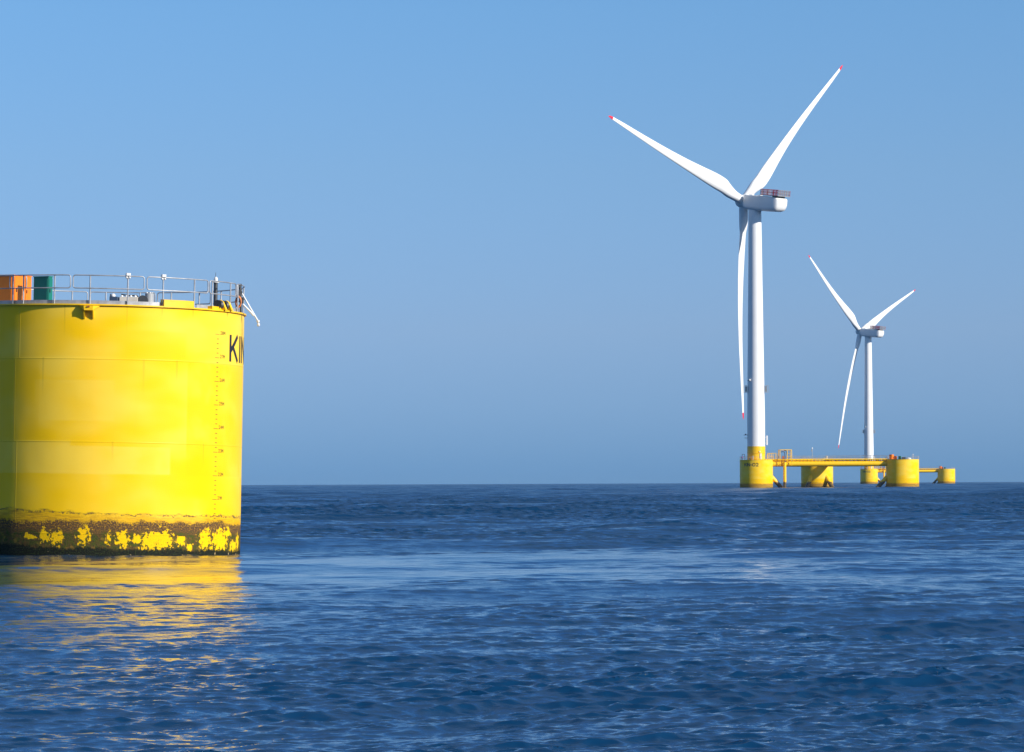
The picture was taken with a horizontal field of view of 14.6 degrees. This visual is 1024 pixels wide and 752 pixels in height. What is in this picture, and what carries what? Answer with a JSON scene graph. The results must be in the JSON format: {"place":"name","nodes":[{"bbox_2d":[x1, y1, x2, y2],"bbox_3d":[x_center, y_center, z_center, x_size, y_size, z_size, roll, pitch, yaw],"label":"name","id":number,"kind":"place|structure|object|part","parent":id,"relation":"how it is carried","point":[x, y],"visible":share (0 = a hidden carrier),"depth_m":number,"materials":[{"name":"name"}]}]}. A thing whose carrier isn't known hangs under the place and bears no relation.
{"place":"outdoors","nodes":[
{"label":"outdoors","id":0,"kind":"place"},
{"bbox_2d":[0,482,1023,751],"bbox_3d":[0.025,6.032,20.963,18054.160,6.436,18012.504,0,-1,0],"label":"water","id":1,"kind":"structure","parent":0,"point":[578,618],"depth_m":85.01,"materials":[{"name":"blue liquid"}]},
{"bbox_2d":[0,273,245,555],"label":"floating platform","id":2,"kind":"structure","parent":1,"relation":"in","point":[120,427],"depth_m":167.01,"materials":[{"name":"yellow paint"}]},
{"bbox_2d":[0,274,24,300],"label":"orange cabinet","id":3,"kind":"object","parent":2,"relation":"on","point":[5,294],"visible":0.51,"depth_m":171.27,"materials":[{"name":"metal"}]},
{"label":"door","id":4,"kind":"part","parent":3,"relation":"part of","materials":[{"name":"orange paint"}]},
{"bbox_2d":[25,276,31,299],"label":"orange cabinet","id":5,"kind":"object","parent":2,"relation":"on","point":[28,292],"visible":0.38,"depth_m":172.76,"materials":[{"name":"paint"}]},
{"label":"door","id":6,"kind":"part","parent":5,"relation":"part of","materials":[{"name":"orange paint"}]},
{"bbox_2d":[33,276,52,299],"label":"green cabinet","id":7,"kind":"object","parent":2,"relation":"on","point":[42,293],"visible":0.68,"depth_m":170.61,"materials":[{"name":"metal"}]},
{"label":"door","id":8,"kind":"part","parent":7,"relation":"part of","materials":[{"name":"green paint"}]},
{"bbox_2d":[109,294,147,301],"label":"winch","id":9,"kind":"object","parent":2,"relation":"on","point":[142,298],"visible":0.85,"depth_m":169.15,"materials":[{"name":"metal"}]},
{"bbox_2d":[145,292,153,301],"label":"vent","id":10,"kind":"object","parent":2,"relation":"on","point":[150,296],"visible":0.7,"depth_m":170.09,"materials":[{"name":"white plastic"}]},
{"bbox_2d":[213,274,218,305],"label":"signal mast","id":11,"kind":"object","parent":2,"relation":"on","point":[215,289],"visible":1,"depth_m":170.59,"materials":[{"name":"metal"}]},
{"bbox_2d":[239,284,259,326],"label":"davit","id":12,"kind":"object","parent":2,"relation":"attached to","point":[241,294],"visible":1,"depth_m":171.70,"materials":[{"name":"white paint"}]},
{"bbox_2d":[235,296,241,308],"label":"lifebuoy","id":13,"kind":"object","parent":12,"relation":"hanging from","point":[239,305],"visible":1,"depth_m":171.50,"materials":[{"name":"orange plastic"}]},
{"bbox_2d":[740,449,918,487],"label":"floating platform","id":14,"kind":"structure","parent":1,"relation":"in","point":[817,472],"depth_m":1482.67,"materials":[{"name":"yellow paint"}]},
{"bbox_2d":[609,65,842,459],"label":"wind turbine","id":15,"kind":"object","parent":14,"relation":"on","point":[750,204],"visible":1,"depth_m":1481.04,"materials":[{"name":"white paint"}]},
{"bbox_2d":[860,466,954,483],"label":"floating platform","id":16,"kind":"structure","parent":1,"relation":"in","point":[868,476],"depth_m":2797.17,"materials":[{"name":"yellow paint"}]},
{"bbox_2d":[808,255,914,468],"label":"wind turbine","id":17,"kind":"object","parent":16,"relation":"on","point":[868,331],"visible":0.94,"depth_m":2796.95,"materials":[{"name":"white paint"}]},
{"bbox_2d":[0,0,1023,484],"label":"sky","id":18,"kind":"structure","parent":0,"point":[443,239],"materials":[{"name":"blue"}]}
]}

